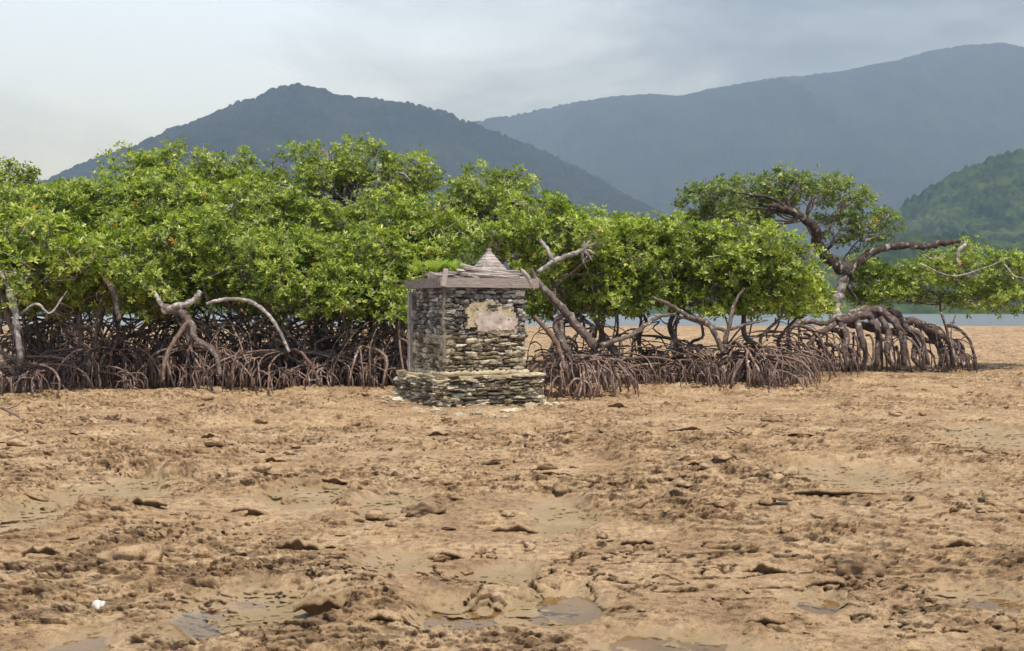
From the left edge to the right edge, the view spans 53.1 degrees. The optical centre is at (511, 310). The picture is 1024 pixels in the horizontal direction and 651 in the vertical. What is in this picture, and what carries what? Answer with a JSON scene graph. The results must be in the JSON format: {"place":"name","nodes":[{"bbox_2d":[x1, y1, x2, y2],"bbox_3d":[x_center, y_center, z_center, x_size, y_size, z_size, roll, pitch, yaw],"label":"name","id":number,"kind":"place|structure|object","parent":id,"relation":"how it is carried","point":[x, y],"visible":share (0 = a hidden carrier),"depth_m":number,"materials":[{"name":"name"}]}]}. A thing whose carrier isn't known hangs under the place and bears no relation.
{"place":"outdoors","nodes":[
{"label":"outdoors","id":0,"kind":"place"},
{"bbox_2d":[30,83,670,269],"bbox_3d":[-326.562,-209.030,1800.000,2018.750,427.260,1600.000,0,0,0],"label":"hill","id":1,"kind":"structure","parent":0,"point":[261,124],"depth_m":1795.59,"materials":[{"name":"plant"}]},
{"bbox_2d":[0,326,1023,650],"bbox_3d":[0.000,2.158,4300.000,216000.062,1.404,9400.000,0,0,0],"label":"ground","id":2,"kind":"structure","parent":0,"point":[512,596],"depth_m":8.09,"materials":[{"name":"soil"}]},
{"bbox_2d":[0,402,21,418],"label":"driftwood stick","id":3,"kind":"object","parent":2,"relation":"on","point":[10,412],"visible":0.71,"depth_m":15.50,"materials":[{"name":"grey wood"}]},
{"bbox_2d":[5,435,31,445],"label":"rock","id":4,"kind":"object","parent":2,"relation":"on","point":[16,440],"visible":1,"depth_m":12.51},
{"bbox_2d":[0,155,44,366],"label":"mangrove tree","id":5,"kind":"object","parent":2,"relation":"on","point":[25,178],"visible":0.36,"depth_m":28.47,"materials":[{"name":"green plant"}]},
{"bbox_2d":[24,491,48,501],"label":"mud clod","id":6,"kind":"object","parent":2,"relation":"on","point":[41,497],"visible":0.98,"depth_m":8.91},
{"bbox_2d":[0,286,76,388],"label":"mangrove tree","id":7,"kind":"object","parent":2,"relation":"on","point":[27,330],"visible":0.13,"depth_m":21.95,"materials":[{"name":"brown plant"}]},
{"bbox_2d":[22,544,66,554],"bbox_3d":[-3.189,1.641,7.000,0.300,0.121,0.201,0,0,0],"label":"mud ledge","id":8,"kind":"object","parent":2,"relation":"on","point":[49,549],"visible":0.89,"depth_m":6.93,"materials":[{"name":"soil"}]},
{"bbox_2d":[0,202,109,397],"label":"mangrove tree","id":9,"kind":"object","parent":2,"relation":"on","point":[22,256],"visible":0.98,"depth_m":19.49,"materials":[{"name":"green plant"}]},
{"bbox_2d":[0,177,118,382],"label":"mangrove tree","id":10,"kind":"object","parent":2,"relation":"on","point":[25,197],"visible":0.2,"depth_m":23.04,"materials":[{"name":"green plant"}]},
{"bbox_2d":[1,234,128,378],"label":"mangrove tree","id":11,"kind":"object","parent":2,"relation":"on","point":[62,337],"visible":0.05,"depth_m":25.39,"materials":[{"name":"brown plant"}]},
{"bbox_2d":[13,168,146,361],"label":"mangrove tree","id":12,"kind":"object","parent":2,"relation":"on","point":[97,175],"visible":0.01,"depth_m":28.49,"materials":[{"name":"green plant"}]},
{"bbox_2d":[32,307,135,360],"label":"mangrove tree","id":13,"kind":"object","parent":2,"relation":"on","point":[102,327],"visible":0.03,"depth_m":28.75,"materials":[{"name":"brown plant"}]},
{"bbox_2d":[5,220,166,392],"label":"mangrove tree","id":14,"kind":"object","parent":2,"relation":"on","point":[99,293],"visible":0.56,"depth_m":20.65,"materials":[{"name":"green plant"}]},
{"bbox_2d":[77,494,104,505],"bbox_3d":[-3.373,1.522,8.225,0.201,0.067,0.243,15,0,35],"label":"mud clod","id":15,"kind":"object","parent":2,"relation":"on","point":[89,499],"visible":0.94,"depth_m":8.18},
{"bbox_2d":[92,600,105,609],"bbox_3d":[-2.317,1.651,5.739,0.073,0.061,0.098,0,0,11],"label":"shell","id":16,"kind":"object","parent":2,"relation":"on","point":[97,604],"visible":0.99,"depth_m":5.72},
{"bbox_2d":[29,171,189,381],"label":"mangrove tree","id":17,"kind":"object","parent":2,"relation":"on","point":[68,185],"visible":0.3,"depth_m":23.37,"materials":[{"name":"green plant"}]},
{"bbox_2d":[103,413,120,419],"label":"rock","id":18,"kind":"object","parent":2,"relation":"on","point":[113,416],"visible":1,"depth_m":14.53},
{"bbox_2d":[96,543,162,567],"bbox_3d":[-2.484,1.584,6.661,0.408,0.147,0.345,0,0,-29],"label":"rock","id":19,"kind":"object","parent":2,"relation":"on","point":[146,553],"visible":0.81,"depth_m":6.55,"materials":[{"name":"stone"}]},
{"bbox_2d":[69,239,220,388],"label":"mangrove tree","id":20,"kind":"object","parent":2,"relation":"on","point":[120,340],"visible":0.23,"depth_m":21.79,"materials":[{"name":"brown plant"}]},
{"bbox_2d":[130,496,167,506],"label":"mud ledge","id":21,"kind":"object","parent":2,"relation":"on","point":[152,502],"visible":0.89,"depth_m":8.30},
{"bbox_2d":[95,136,229,365],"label":"mangrove tree","id":22,"kind":"object","parent":2,"relation":"on","point":[147,162],"visible":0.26,"depth_m":28.95,"materials":[{"name":"green plant"}]},
{"bbox_2d":[103,295,227,375],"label":"mangrove tree","id":23,"kind":"object","parent":2,"relation":"on","point":[159,335],"visible":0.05,"depth_m":25.80,"materials":[{"name":"brown plant"}]},
{"bbox_2d":[106,163,268,381],"bbox_3d":[-7.538,-0.895,23.900,4.013,5.110,3.494,0,0,0],"label":"mangrove tree","id":24,"kind":"object","parent":2,"relation":"on","point":[145,180],"visible":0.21,"depth_m":23.47,"materials":[{"name":"green plant"}]},
{"bbox_2d":[88,198,291,392],"bbox_3d":[-7.040,-0.372,21.564,4.573,4.077,3.390,0,0,0],"label":"mangrove tree","id":25,"kind":"object","parent":2,"relation":"on","point":[175,260],"visible":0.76,"depth_m":21.20,"materials":[{"name":"green plant"}]},
{"bbox_2d":[145,297,245,366],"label":"mangrove tree","id":26,"kind":"object","parent":2,"relation":"on","point":[208,315],"visible":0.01,"depth_m":28.88,"materials":[{"name":"brown plant"}]},
{"bbox_2d":[204,441,224,447],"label":"mud clod","id":27,"kind":"object","parent":2,"relation":"on","point":[214,443],"visible":0.92,"depth_m":11.52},
{"bbox_2d":[146,236,300,389],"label":"mangrove tree","id":28,"kind":"object","parent":2,"relation":"on","point":[228,319],"visible":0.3,"depth_m":22.04,"materials":[{"name":"brown plant"}]},
{"bbox_2d":[194,145,300,359],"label":"mangrove tree","id":29,"kind":"object","parent":2,"relation":"on","point":[229,173],"visible":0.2,"depth_m":29.03,"materials":[{"name":"green plant"}]},
{"bbox_2d":[230,506,267,515],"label":"mud ledge","id":30,"kind":"object","parent":2,"relation":"on","point":[254,511],"visible":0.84,"depth_m":8.30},
{"bbox_2d":[180,172,335,384],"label":"mangrove tree","id":31,"kind":"object","parent":2,"relation":"on","point":[256,192],"visible":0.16,"depth_m":23.89,"materials":[{"name":"green plant"}]},
{"bbox_2d":[251,463,271,472],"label":"mud clod","id":32,"kind":"object","parent":2,"relation":"on","point":[262,467],"visible":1,"depth_m":10.04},
{"bbox_2d":[213,266,313,370],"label":"mangrove tree","id":33,"kind":"object","parent":2,"relation":"on","point":[243,311],"visible":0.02,"depth_m":25.87,"materials":[{"name":"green plant"}]},
{"bbox_2d":[264,456,288,461],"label":"mud ledge","id":34,"kind":"object","parent":2,"relation":"on","point":[272,458],"visible":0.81,"depth_m":11.10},
{"bbox_2d":[177,200,378,394],"bbox_3d":[-5.146,-0.351,21.670,3.372,4.029,3.718,0,0,-45],"label":"mangrove tree","id":35,"kind":"object","parent":2,"relation":"on","point":[254,284],"visible":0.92,"depth_m":21.28,"materials":[{"name":"green plant"}]},
{"bbox_2d":[281,496,298,504],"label":"rock","id":36,"kind":"object","parent":2,"relation":"on","point":[288,500],"visible":0.98,"depth_m":9.04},
{"bbox_2d":[278,537,323,549],"bbox_3d":[-1.482,1.645,7.213,0.301,0.141,0.223,0,0,26],"label":"mud ledge","id":37,"kind":"object","parent":2,"relation":"on","point":[297,543],"visible":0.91,"depth_m":7.15,"materials":[{"name":"soil"}]},
{"bbox_2d":[302,435,323,441],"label":"rock","id":38,"kind":"object","parent":2,"relation":"on","point":[309,438],"visible":0.87,"depth_m":12.92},
{"bbox_2d":[293,596,343,615],"bbox_3d":[-1.047,1.612,5.649,0.314,0.120,0.210,0,0,0],"label":"mud ledge","id":39,"kind":"object","parent":2,"relation":"on","point":[317,606],"visible":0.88,"depth_m":5.58,"materials":[{"name":"soil"}]},
{"bbox_2d":[246,247,395,385],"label":"mangrove tree","id":40,"kind":"object","parent":2,"relation":"on","point":[322,333],"visible":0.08,"depth_m":22.65,"materials":[{"name":"brown plant"}]},
{"bbox_2d":[267,191,390,381],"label":"mangrove tree","id":41,"kind":"object","parent":2,"relation":"on","point":[327,208],"visible":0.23,"depth_m":23.85,"materials":[{"name":"green plant"}]},
{"bbox_2d":[267,219,400,389],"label":"mangrove tree","id":42,"kind":"object","parent":2,"relation":"on","point":[332,266],"visible":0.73,"depth_m":21.47,"materials":[{"name":"green plant"}]},
{"bbox_2d":[321,477,348,484],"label":"mud ledge","id":43,"kind":"object","parent":2,"relation":"on","point":[334,480],"visible":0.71,"depth_m":9.91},
{"bbox_2d":[247,131,450,362],"bbox_3d":[-4.729,-1.762,29.768,6.037,6.850,3.260,0,0,0],"label":"mangrove tree","id":44,"kind":"object","parent":2,"relation":"on","point":[345,168],"visible":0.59,"depth_m":29.18,"materials":[{"name":"green plant"}]},
{"bbox_2d":[294,243,406,376],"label":"mangrove tree","id":45,"kind":"object","parent":2,"relation":"on","point":[366,320],"visible":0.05,"depth_m":24.28,"materials":[{"name":"brown plant"}]},
{"bbox_2d":[346,481,361,488],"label":"mud clod","id":46,"kind":"object","parent":2,"relation":"on","point":[354,484],"visible":0.9,"depth_m":9.34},
{"bbox_2d":[333,318,407,366],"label":"mangrove tree","id":47,"kind":"object","parent":2,"relation":"on","point":[376,334],"depth_m":28.71,"materials":[{"name":"brown plant"}]},
{"bbox_2d":[365,510,390,520],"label":"mud clod","id":48,"kind":"object","parent":2,"relation":"on","point":[376,515],"visible":0.81,"depth_m":8.30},
{"bbox_2d":[361,609,401,621],"bbox_3d":[-0.701,1.624,5.466,0.237,0.102,0.214,0,0,0],"label":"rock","id":49,"kind":"object","parent":2,"relation":"on","point":[387,615],"visible":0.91,"depth_m":5.39,"materials":[{"name":"stone"}]},
{"bbox_2d":[321,217,453,386],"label":"mangrove tree","id":50,"kind":"object","parent":2,"relation":"on","point":[387,288],"visible":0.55,"depth_m":21.87,"materials":[{"name":"green plant"}]},
{"bbox_2d":[326,242,454,386],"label":"mangrove tree","id":51,"kind":"object","parent":2,"relation":"on","point":[389,269],"visible":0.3,"depth_m":21.99,"materials":[{"name":"brown plant"}]},
{"bbox_2d":[332,173,497,380],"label":"mangrove tree","id":52,"kind":"object","parent":2,"relation":"on","point":[415,221],"visible":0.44,"depth_m":23.57,"materials":[{"name":"green plant"}]},
{"bbox_2d":[400,501,446,516],"bbox_3d":[-0.731,1.637,8.486,0.355,0.115,0.267,0,0,-30],"label":"rock","id":53,"kind":"object","parent":2,"relation":"on","point":[421,508],"visible":0.97,"depth_m":8.41,"materials":[{"name":"stone"}]},
{"bbox_2d":[422,441,436,450],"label":"mud clod","id":54,"kind":"object","parent":2,"relation":"on","point":[429,445],"visible":0.94,"depth_m":12.09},
{"bbox_2d":[433,555,450,561],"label":"mud clod","id":55,"kind":"object","parent":2,"relation":"on","point":[438,558],"visible":1,"depth_m":6.82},
{"bbox_2d":[440,571,454,580],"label":"mud clod","id":56,"kind":"object","parent":2,"relation":"on","point":[447,575],"visible":1,"depth_m":6.20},
{"bbox_2d":[427,549,468,558],"bbox_3d":[-0.427,1.670,7.001,0.302,0.119,0.228,0,0,0],"label":"mud ledge","id":57,"kind":"object","parent":2,"relation":"on","point":[451,553],"visible":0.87,"depth_m":6.91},
{"bbox_2d":[392,248,546,407],"bbox_3d":[-0.775,0.289,18.220,2.224,2.782,2.191,0,0,-25],"label":"stone shrine","id":58,"kind":"object","parent":2,"relation":"on","point":[466,332],"visible":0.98,"depth_m":17.55,"materials":[{"name":"stone"}]},
{"bbox_2d":[406,258,429,274],"bbox_3d":[-1.690,-0.778,18.465,0.447,0.320,0.496,0,0,45],"label":"fern","id":59,"kind":"object","parent":58,"relation":"on","point":[415,269],"visible":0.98,"depth_m":18.32,"materials":[{"name":"green plant"}]},
{"bbox_2d":[421,258,450,272],"bbox_3d":[-1.389,-0.815,18.499,0.607,0.359,0.515,0,0,-23],"label":"fern","id":60,"kind":"object","parent":58,"relation":"on","point":[437,266],"visible":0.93,"depth_m":18.43,"materials":[{"name":"green plant"}]},
{"bbox_2d":[447,257,465,270],"bbox_3d":[-0.989,-0.818,18.489,0.392,0.306,0.551,0,0,20],"label":"fern","id":61,"kind":"object","parent":58,"relation":"on","point":[455,265],"visible":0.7,"depth_m":18.44,"materials":[{"name":"green plant"}]},
{"bbox_2d":[426,155,547,269],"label":"mangrove tree","id":62,"kind":"object","parent":2,"relation":"on","point":[481,204],"visible":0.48,"depth_m":28.24,"materials":[{"name":"green plant"}]},
{"bbox_2d":[481,458,500,464],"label":"mud clod","id":63,"kind":"object","parent":2,"relation":"on","point":[488,461],"visible":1,"depth_m":11.00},
{"bbox_2d":[489,523,537,533],"bbox_3d":[0.000,1.677,7.872,0.410,0.122,0.205,0,0,0],"label":"mud ledge","id":64,"kind":"object","parent":2,"relation":"on","point":[517,526],"visible":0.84,"depth_m":7.79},
{"bbox_2d":[537,462,557,469],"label":"mud clod","id":65,"kind":"object","parent":2,"relation":"on","point":[544,465],"visible":0.85,"depth_m":10.69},
{"bbox_2d":[537,469,572,474],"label":"mud ledge","id":66,"kind":"object","parent":2,"relation":"on","point":[550,471],"visible":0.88,"depth_m":10.24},
{"bbox_2d":[507,249,605,379],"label":"mangrove tree","id":67,"kind":"object","parent":2,"relation":"on","point":[534,307],"visible":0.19,"depth_m":24.26,"materials":[{"name":"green plant"}]},
{"bbox_2d":[552,483,568,493],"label":"mud clod","id":68,"kind":"object","parent":2,"relation":"on","point":[560,488],"visible":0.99,"depth_m":9.32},
{"bbox_2d":[460,186,675,400],"bbox_3d":[0.843,-0.506,20.918,3.371,4.331,4.522,0,0,-28],"label":"mangrove tree","id":69,"kind":"object","parent":2,"relation":"on","point":[499,240],"visible":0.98,"depth_m":20.99,"materials":[{"name":"green plant"}]},
{"bbox_2d":[511,189,660,370],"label":"mangrove tree","id":70,"kind":"object","parent":2,"relation":"on","point":[598,214],"visible":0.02,"depth_m":27.86,"materials":[{"name":"green plant"}]},
{"bbox_2d":[528,207,713,388],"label":"mangrove tree","id":71,"kind":"object","parent":2,"relation":"on","point":[599,286],"visible":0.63,"depth_m":22.17,"materials":[{"name":"green plant"}]},
{"bbox_2d":[620,535,655,544],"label":"mud ledge","id":72,"kind":"object","parent":2,"relation":"on","point":[641,539],"visible":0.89,"depth_m":7.33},
{"bbox_2d":[627,497,649,509],"bbox_3d":[1.040,1.604,8.529,0.206,0.078,0.160,-16,-6,-17],"label":"mud clod","id":73,"kind":"object","parent":2,"relation":"on","point":[636,502],"visible":0.95,"depth_m":8.48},
{"bbox_2d":[632,507,652,514],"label":"rock","id":74,"kind":"object","parent":2,"relation":"on","point":[643,511],"visible":0.97,"depth_m":8.24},
{"bbox_2d":[636,579,650,588],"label":"mud clod","id":75,"kind":"object","parent":2,"relation":"on","point":[643,583],"visible":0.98,"depth_m":6.26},
{"bbox_2d":[648,418,663,425],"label":"mud clod","id":76,"kind":"object","parent":2,"relation":"on","point":[653,422],"visible":0.86,"depth_m":13.86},
{"bbox_2d":[596,250,746,379],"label":"mangrove tree","id":77,"kind":"object","parent":2,"relation":"on","point":[645,351],"visible":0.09,"depth_m":24.55,"materials":[{"name":"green plant"}]},
{"bbox_2d":[668,425,704,430],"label":"mud ledge","id":78,"kind":"object","parent":2,"relation":"on","point":[690,427],"visible":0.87,"depth_m":13.31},
{"bbox_2d":[612,209,804,390],"bbox_3d":[3.904,-0.307,22.686,3.112,3.947,4.207,0,0,-43],"label":"mangrove tree","id":79,"kind":"object","parent":2,"relation":"on","point":[667,281],"visible":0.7,"depth_m":22.37,"materials":[{"name":"green plant"}]},
{"bbox_2d":[693,468,726,480],"bbox_3d":[1.852,1.553,9.613,0.288,0.137,0.269,0,0,25],"label":"rock","id":80,"kind":"object","parent":2,"relation":"on","point":[710,474],"visible":0.71,"depth_m":9.55,"materials":[{"name":"stone"}]},
{"bbox_2d":[699,462,720,470],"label":"mud clod","id":81,"kind":"object","parent":2,"relation":"on","point":[704,465],"visible":0.67,"depth_m":9.85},
{"bbox_2d":[714,500,728,506],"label":"mud clod","id":82,"kind":"object","parent":2,"relation":"on","point":[720,503],"visible":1,"depth_m":8.09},
{"bbox_2d":[712,451,732,459],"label":"mud clod","id":83,"kind":"object","parent":2,"relation":"on","point":[723,455],"visible":1,"depth_m":10.49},
{"bbox_2d":[636,209,832,389],"bbox_3d":[4.954,-0.319,22.713,4.118,3.983,3.786,0,0,33],"label":"mangrove tree","id":84,"kind":"object","parent":2,"relation":"on","point":[764,268],"visible":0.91,"depth_m":22.15,"materials":[{"name":"green plant"}]},
{"bbox_2d":[732,453,751,460],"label":"rock","id":85,"kind":"object","parent":2,"relation":"on","point":[738,456],"visible":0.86,"depth_m":10.64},
{"bbox_2d":[740,611,786,624],"bbox_3d":[1.337,1.668,5.536,0.304,0.113,0.217,0,0,0],"label":"mud ledge","id":86,"kind":"object","parent":2,"relation":"on","point":[765,617],"visible":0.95,"depth_m":5.46,"materials":[{"name":"soil"}]},
{"bbox_2d":[741,561,790,573],"bbox_3d":[1.635,1.671,6.647,0.360,0.135,0.247,0,0,31],"label":"mud ledge","id":87,"kind":"object","parent":2,"relation":"on","point":[765,567],"visible":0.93,"depth_m":6.57,"materials":[{"name":"soil"}]},
{"bbox_2d":[758,496,775,504],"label":"mud clod","id":88,"kind":"object","parent":2,"relation":"on","point":[767,500],"visible":1,"depth_m":8.53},
{"bbox_2d":[760,416,781,421],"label":"rock","id":89,"kind":"object","parent":2,"relation":"on","point":[772,418],"visible":0.98,"depth_m":15.26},
{"bbox_2d":[771,493,793,501],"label":"mud clod","id":90,"kind":"object","parent":2,"relation":"on","point":[783,497],"visible":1,"depth_m":8.54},
{"bbox_2d":[706,260,859,377],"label":"mangrove tree","id":91,"kind":"object","parent":2,"relation":"on","point":[826,306],"visible":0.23,"depth_m":25.28,"materials":[{"name":"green plant"}]},
{"bbox_2d":[780,466,799,475],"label":"mud clod","id":92,"kind":"object","parent":2,"relation":"on","point":[791,471],"visible":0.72,"depth_m":10.10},
{"bbox_2d":[786,502,803,512],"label":"mud clod","id":93,"kind":"object","parent":2,"relation":"on","point":[796,507],"visible":0.88,"depth_m":8.22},
{"bbox_2d":[780,431,815,435],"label":"mud ledge","id":94,"kind":"object","parent":2,"relation":"on","point":[793,433],"visible":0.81,"depth_m":13.48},
{"bbox_2d":[668,160,977,372],"bbox_3d":[8.454,-1.213,28.500,8.222,5.757,3.195,0,0,0],"label":"mangrove tree","id":95,"kind":"object","parent":2,"relation":"on","point":[779,192],"visible":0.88,"depth_m":27.84,"materials":[{"name":"green plant"}]},
{"bbox_2d":[808,576,846,585],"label":"mud ledge","id":96,"kind":"object","parent":2,"relation":"on","point":[825,580],"visible":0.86,"depth_m":6.26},
{"bbox_2d":[823,554,845,567],"bbox_3d":[2.154,1.643,6.693,0.236,0.087,0.168,0,0,15],"label":"rock","id":97,"kind":"object","parent":2,"relation":"on","point":[831,560],"visible":0.39,"depth_m":6.68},
{"bbox_2d":[768,488,905,496],"bbox_3d":[2.959,1.627,9.187,1.412,0.113,0.414,0,0,0],"label":"mud ledge","id":98,"kind":"object","parent":2,"relation":"on","point":[832,492],"visible":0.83,"depth_m":9.03,"materials":[{"name":"soil"}]},
{"bbox_2d":[835,553,885,576],"bbox_3d":[2.229,1.629,6.536,0.320,0.133,0.254,0,0,5],"label":"rock","id":99,"kind":"object","parent":2,"relation":"on","point":[855,564],"visible":0.94,"depth_m":6.47,"materials":[{"name":"stone"}]},
{"bbox_2d":[870,606,890,619],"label":"mud clod","id":100,"kind":"object","parent":2,"relation":"on","point":[877,612],"visible":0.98,"depth_m":5.57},
{"bbox_2d":[880,639,938,650],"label":"mud ledge","id":101,"kind":"object","parent":2,"relation":"on","point":[910,645],"visible":0.98,"depth_m":5.00,"materials":[{"name":"soil"}]},
{"bbox_2d":[818,232,1023,369],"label":"mangrove tree","id":102,"kind":"object","parent":2,"relation":"on","point":[899,285],"visible":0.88,"depth_m":28.27,"materials":[{"name":"green plant"}]},
{"bbox_2d":[934,537,975,546],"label":"mud ledge","id":103,"kind":"object","parent":2,"relation":"on","point":[956,542],"visible":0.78,"depth_m":6.92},
{"bbox_2d":[949,647,976,650],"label":"mud ledge","id":104,"kind":"object","parent":2,"relation":"on","point":[963,649],"visible":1,"depth_m":4.96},
{"bbox_2d":[959,489,979,496],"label":"mud clod","id":105,"kind":"object","parent":2,"relation":"on","point":[967,492],"visible":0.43,"depth_m":9.11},
{"bbox_2d":[973,505,999,512],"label":"rock","id":106,"kind":"object","parent":2,"relation":"on","point":[983,509],"visible":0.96,"depth_m":7.93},
{"bbox_2d":[981,489,1001,499],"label":"mud clod","id":107,"kind":"object","parent":2,"relation":"on","point":[992,494],"visible":0.96,"depth_m":8.40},
{"bbox_2d":[984,499,1006,506],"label":"mud clod","id":108,"kind":"object","parent":2,"relation":"on","point":[993,502],"visible":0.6,"depth_m":8.07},
{"bbox_2d":[0,0,1023,185],"label":"sky","id":109,"kind":"structure","parent":0,"point":[79,78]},
{"bbox_2d":[2,231,1023,313],"bbox_3d":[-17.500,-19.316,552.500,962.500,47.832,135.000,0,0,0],"label":"hill","id":110,"kind":"structure","parent":0,"point":[889,256],"depth_m":534.61,"materials":[{"name":"plant"}]},
{"bbox_2d":[3,314,1023,325],"bbox_3d":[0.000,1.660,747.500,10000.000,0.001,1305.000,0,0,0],"label":"water","id":111,"kind":"structure","parent":0,"point":[986,320],"depth_m":166.66,"materials":[{"name":"liquid"}]},
{"bbox_2d":[470,42,1023,262],"bbox_3d":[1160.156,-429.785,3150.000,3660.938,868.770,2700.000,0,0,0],"label":"hill","id":112,"kind":"structure","parent":0,"point":[896,133],"depth_m":2798.26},
{"bbox_2d":[852,148,1023,253],"bbox_3d":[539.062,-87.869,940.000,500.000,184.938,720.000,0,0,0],"label":"hill","id":113,"kind":"structure","parent":0,"point":[986,196],"depth_m":919.92,"materials":[{"name":"plant"}]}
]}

